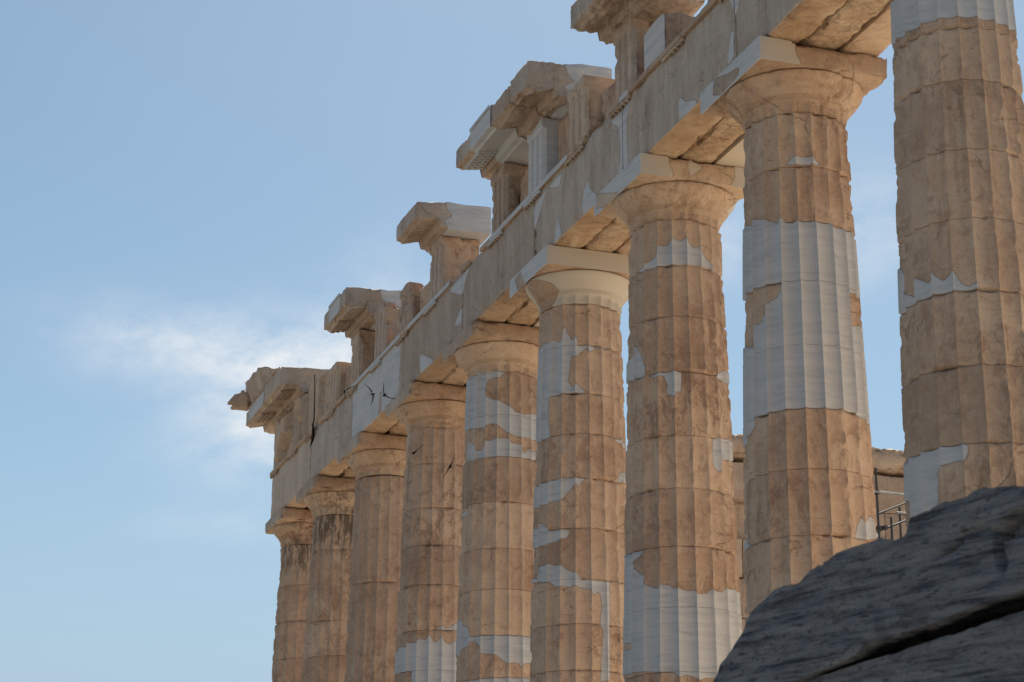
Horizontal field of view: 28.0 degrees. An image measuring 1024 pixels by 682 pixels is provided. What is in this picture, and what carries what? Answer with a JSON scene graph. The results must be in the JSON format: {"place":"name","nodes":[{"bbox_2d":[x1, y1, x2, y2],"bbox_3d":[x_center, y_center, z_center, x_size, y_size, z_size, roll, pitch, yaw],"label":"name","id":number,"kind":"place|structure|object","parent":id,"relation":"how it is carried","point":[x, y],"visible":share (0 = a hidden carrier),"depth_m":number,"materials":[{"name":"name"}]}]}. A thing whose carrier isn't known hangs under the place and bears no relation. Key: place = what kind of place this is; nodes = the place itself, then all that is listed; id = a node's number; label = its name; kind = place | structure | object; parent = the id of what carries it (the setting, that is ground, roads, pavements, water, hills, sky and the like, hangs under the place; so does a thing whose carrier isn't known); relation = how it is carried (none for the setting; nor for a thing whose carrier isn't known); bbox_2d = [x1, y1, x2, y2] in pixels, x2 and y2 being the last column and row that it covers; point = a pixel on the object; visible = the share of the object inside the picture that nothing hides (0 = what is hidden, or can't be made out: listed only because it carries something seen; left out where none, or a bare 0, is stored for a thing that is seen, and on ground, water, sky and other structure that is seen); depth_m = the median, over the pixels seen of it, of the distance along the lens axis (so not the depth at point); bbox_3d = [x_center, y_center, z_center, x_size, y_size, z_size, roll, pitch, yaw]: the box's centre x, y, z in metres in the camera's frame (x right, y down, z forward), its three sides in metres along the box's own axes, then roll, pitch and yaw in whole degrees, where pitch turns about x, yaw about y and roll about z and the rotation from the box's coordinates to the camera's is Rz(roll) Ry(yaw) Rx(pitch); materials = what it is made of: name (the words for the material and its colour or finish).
{"place":"outdoors","nodes":[
{"label":"outdoors","id":0,"kind":"place"},
{"bbox_2d":[365,384,374,405],"bbox_3d":[-2.341,0.889,33.902,0.139,0.345,0.194,-8,-20,23],"label":"swift","id":1,"kind":"object","parent":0,"point":[372,394],"visible":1,"depth_m":33.92,"materials":[{"name":"black"}]},
{"bbox_2d":[0,0,1023,681],"label":"sky","id":2,"kind":"structure","parent":0,"point":[189,189],"materials":[{"name":"blue"}]},
{"bbox_2d":[731,434,906,631],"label":"ruined wall","id":3,"kind":"structure","parent":0,"point":[888,464],"depth_m":53.97,"materials":[{"name":"stone"}]},
{"bbox_2d":[805,611,1023,681],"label":"stone block","id":4,"kind":"structure","parent":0,"point":[992,651],"depth_m":6.13,"materials":[{"name":"grey stone"}]},
{"bbox_2d":[713,485,1023,681],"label":"fallen slab","id":5,"kind":"structure","parent":4,"relation":"on","point":[946,568],"depth_m":6.51,"materials":[{"name":"grey stone"}]},
{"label":"pavement","id":6,"kind":"structure","parent":0,"visible":0},
{"bbox_2d":[265,507,313,681],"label":"fluted column","id":7,"kind":"structure","parent":6,"relation":"on","point":[290,529],"depth_m":54.64,"materials":[{"name":"stone"}]},
{"bbox_2d":[270,432,311,516],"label":"architrave block","id":8,"kind":"structure","parent":7,"relation":"on","point":[290,474],"depth_m":54.41,"materials":[{"name":"stone"}]},
{"bbox_2d":[273,426,279,468],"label":"triglyph","id":9,"kind":"object","parent":8,"relation":"on","point":[276,463],"visible":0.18,"depth_m":56.87,"materials":[{"name":"stone"}]},
{"bbox_2d":[246,390,288,433],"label":"cornice block","id":10,"kind":"structure","parent":9,"relation":"on","point":[260,413],"depth_m":56.68,"materials":[{"name":"stone"}]},
{"bbox_2d":[227,367,277,410],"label":"gutter block","id":11,"kind":"structure","parent":10,"relation":"on","point":[260,377],"depth_m":57.18,"materials":[{"name":"stone"}]},
{"bbox_2d":[274,410,293,461],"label":"metope slab","id":12,"kind":"structure","parent":8,"relation":"on","point":[283,447],"depth_m":55.50,"materials":[{"name":"stone"}]},
{"bbox_2d":[292,402,301,447],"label":"triglyph","id":13,"kind":"object","parent":8,"relation":"on","point":[297,427],"visible":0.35,"depth_m":54.53,"materials":[{"name":"stone"}]},
{"bbox_2d":[264,367,328,411],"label":"cornice block","id":14,"kind":"structure","parent":13,"relation":"on","point":[286,387],"depth_m":54.23,"materials":[{"name":"stone"}]},
{"bbox_2d":[295,392,309,440],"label":"metope slab","id":15,"kind":"structure","parent":8,"relation":"on","point":[302,409],"depth_m":53.68,"materials":[{"name":"stone"}]},
{"bbox_2d":[308,378,318,431],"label":"triglyph","id":16,"kind":"object","parent":8,"relation":"on","point":[311,403],"visible":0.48,"depth_m":52.98,"materials":[{"name":"stone"}]},
{"bbox_2d":[296,475,355,681],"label":"fluted column","id":17,"kind":"structure","parent":6,"relation":"on","point":[328,501],"depth_m":51.20,"materials":[{"name":"stone"}]},
{"bbox_2d":[337,432,405,681],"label":"fluted column","id":18,"kind":"structure","parent":6,"relation":"on","point":[376,462],"depth_m":47.24,"materials":[{"name":"stone"}]},
{"bbox_2d":[309,385,356,478],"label":"architrave block","id":19,"kind":"structure","parent":18,"relation":"on","point":[333,434],"depth_m":50.60,"materials":[{"name":"stone"}]},
{"bbox_2d":[310,375,314,446],"bbox_3d":[-5.069,1.743,52.498,0.093,1.833,0.601,3,-18,-8],"label":"crack","id":20,"kind":"object","parent":19,"relation":"attached to","point":[313,433],"visible":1,"depth_m":52.29,"materials":[{"name":"grey stone"}]},
{"bbox_2d":[315,366,332,422],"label":"metope slab","id":21,"kind":"structure","parent":19,"relation":"on","point":[322,396],"depth_m":52.11,"materials":[{"name":"stone"}]},
{"bbox_2d":[329,361,350,408],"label":"triglyph","id":22,"kind":"object","parent":19,"relation":"on","point":[337,373],"visible":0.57,"depth_m":50.75,"materials":[{"name":"stone"}]},
{"bbox_2d":[345,366,351,389],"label":"metope slab","id":23,"kind":"structure","parent":19,"relation":"on","point":[348,384],"depth_m":50.21,"materials":[{"name":"stone"}]},
{"bbox_2d":[351,330,374,383],"bbox_3d":[-3.474,0.486,49.129,0.627,1.283,0.863,6,-19,-18],"label":"triglyph","id":24,"kind":"object","parent":19,"relation":"on","point":[363,347],"visible":0.65,"depth_m":48.84,"materials":[{"name":"stone"}]},
{"bbox_2d":[324,287,401,338],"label":"cornice block","id":25,"kind":"structure","parent":24,"relation":"on","point":[350,312],"depth_m":48.19,"materials":[{"name":"stone"}]},
{"bbox_2d":[385,380,465,681],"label":"fluted column","id":26,"kind":"structure","parent":6,"relation":"on","point":[430,417],"depth_m":43.26,"materials":[{"name":"stone"}]},
{"bbox_2d":[351,332,407,436],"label":"architrave block","id":27,"kind":"structure","parent":26,"relation":"on","point":[385,367],"depth_m":46.75,"materials":[{"name":"stone"}]},
{"bbox_2d":[374,302,399,358],"bbox_3d":[-2.685,-0.128,47.230,0.838,1.283,0.857,6,-19,-18],"label":"triglyph","id":28,"kind":"object","parent":27,"relation":"on","point":[384,318],"visible":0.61,"depth_m":46.92,"materials":[{"name":"stone"}]},
{"bbox_2d":[393,308,401,338],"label":"frieze block","id":29,"kind":"structure","parent":27,"relation":"on","point":[398,319],"depth_m":45.75,"materials":[{"name":"stone"}]},
{"bbox_2d":[400,282,424,332],"bbox_3d":[-2.110,-0.671,45.227,0.589,1.079,0.864,6,-19,-18],"label":"triglyph","id":30,"kind":"object","parent":27,"relation":"on","point":[410,301],"visible":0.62,"depth_m":44.92,"materials":[{"name":"stone"}]},
{"bbox_2d":[401,273,467,387],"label":"architrave block","id":31,"kind":"structure","parent":26,"relation":"on","point":[433,327],"depth_m":42.92,"materials":[{"name":"stone"}]},
{"bbox_2d":[419,282,429,310],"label":"metope slab","id":32,"kind":"structure","parent":31,"relation":"on","point":[424,296],"depth_m":44.30,"materials":[{"name":"stone"}]},
{"bbox_2d":[429,236,478,300],"bbox_3d":[-1.228,-1.423,43.257,0.879,1.298,0.857,6,-19,-18],"label":"triglyph","id":33,"kind":"object","parent":31,"relation":"on","point":[451,256],"visible":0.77,"depth_m":43.00,"materials":[{"name":"stone"}]},
{"bbox_2d":[396,201,490,252],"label":"cornice block","id":34,"kind":"structure","parent":33,"relation":"on","point":[426,225],"depth_m":42.90,"materials":[{"name":"stone"}]},
{"bbox_2d":[442,320,538,681],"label":"fluted column","id":35,"kind":"structure","parent":6,"relation":"on","point":[497,363],"depth_m":39.30,"materials":[{"name":"stone"}]},
{"bbox_2d":[510,245,628,681],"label":"fluted column","id":36,"kind":"structure","parent":6,"relation":"on","point":[578,297],"depth_m":35.34,"materials":[{"name":"stone"}]},
{"bbox_2d":[460,190,540,327],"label":"architrave block","id":37,"kind":"structure","parent":36,"relation":"on","point":[499,262],"depth_m":39.05,"materials":[{"name":"stone"}]},
{"bbox_2d":[490,163,528,234],"bbox_3d":[0.001,-2.644,39.465,0.638,1.283,0.863,6,-19,-18],"label":"triglyph","id":38,"kind":"object","parent":37,"relation":"on","point":[505,184],"visible":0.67,"depth_m":39.18,"materials":[{"name":"stone"}]},
{"bbox_2d":[456,104,528,179],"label":"cornice block","id":39,"kind":"structure","parent":38,"relation":"on","point":[486,149],"depth_m":39.02,"materials":[{"name":"stone"}]},
{"bbox_2d":[520,169,528,203],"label":"metope slab","id":40,"kind":"structure","parent":37,"relation":"on","point":[524,186],"depth_m":38.79,"materials":[{"name":"stone"}]},
{"bbox_2d":[527,117,559,194],"bbox_3d":[0.671,-3.283,37.528,0.568,1.305,0.845,6,-19,-18],"label":"triglyph","id":41,"kind":"object","parent":37,"relation":"on","point":[542,139],"visible":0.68,"depth_m":37.25,"materials":[{"name":"stone"}]},
{"bbox_2d":[491,86,560,136],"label":"cornice block","id":42,"kind":"structure","parent":41,"relation":"on","point":[508,113],"depth_m":37.51,"materials":[{"name":"stone"}]},
{"bbox_2d":[510,60,611,119],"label":"cornice block","id":43,"kind":"structure","parent":41,"relation":"on","point":[544,88],"depth_m":36.55,"materials":[{"name":"stone"}]},
{"bbox_2d":[594,153,744,681],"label":"fluted column","id":44,"kind":"structure","parent":6,"relation":"on","point":[682,620],"depth_m":31.34,"materials":[{"name":"stone"}]},
{"bbox_2d":[531,94,630,254],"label":"architrave block","id":45,"kind":"structure","parent":44,"relation":"on","point":[579,177],"depth_m":35.20,"materials":[{"name":"stone"}]},
{"bbox_2d":[557,114,569,161],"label":"metope slab","id":46,"kind":"structure","parent":45,"relation":"on","point":[563,125],"depth_m":36.80,"materials":[{"name":"stone"}]},
{"bbox_2d":[567,74,614,149],"bbox_3d":[1.401,-3.865,35.596,0.647,1.222,0.859,6,-19,-18],"label":"triglyph","id":47,"kind":"object","parent":45,"relation":"on","point":[584,100],"visible":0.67,"depth_m":35.31,"materials":[{"name":"stone"}]},
{"bbox_2d":[601,82,616,120],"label":"metope slab","id":48,"kind":"structure","parent":45,"relation":"on","point":[609,96],"depth_m":34.84,"materials":[{"name":"stone"}]},
{"bbox_2d":[613,17,650,100],"bbox_3d":[2.062,-4.533,33.659,0.588,1.300,0.860,6,-19,-18],"label":"triglyph","id":49,"kind":"object","parent":45,"relation":"on","point":[628,40],"visible":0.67,"depth_m":33.40,"materials":[{"name":"stone"}]},
{"bbox_2d":[570,0,704,44],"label":"cornice block","id":50,"kind":"structure","parent":49,"relation":"on","point":[605,20],"depth_m":33.42,"materials":[{"name":"stone"}]},
{"bbox_2d":[700,35,886,624],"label":"fluted column","id":51,"kind":"structure","parent":6,"relation":"on","point":[790,107],"depth_m":27.63,"materials":[{"name":"stone"}]},
{"bbox_2d":[619,0,744,167],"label":"architrave block","id":52,"kind":"structure","parent":51,"relation":"on","point":[689,64],"depth_m":31.35,"materials":[{"name":"stone"}]},
{"bbox_2d":[644,12,693,70],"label":"frieze block","id":53,"kind":"structure","parent":52,"relation":"on","point":[662,32],"depth_m":32.11,"materials":[{"name":"stone"}]},
{"bbox_2d":[734,0,892,56],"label":"architrave block","id":54,"kind":"structure","parent":51,"relation":"on","point":[854,26],"depth_m":28.05,"materials":[{"name":"stone"}]},
{"bbox_2d":[874,468,905,539],"bbox_3d":[9.887,8.429,50.037,2.621,10.520,1.310,6,-19,-18],"label":"scaffold","id":55,"kind":"object","parent":6,"relation":"on","point":[879,528],"visible":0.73,"depth_m":50.58,"materials":[{"name":"metal"}]},
{"bbox_2d":[890,0,1023,526],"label":"fluted column","id":56,"kind":"structure","parent":6,"relation":"on","point":[958,129],"depth_m":23.58,"materials":[{"name":"stone"}]}
]}

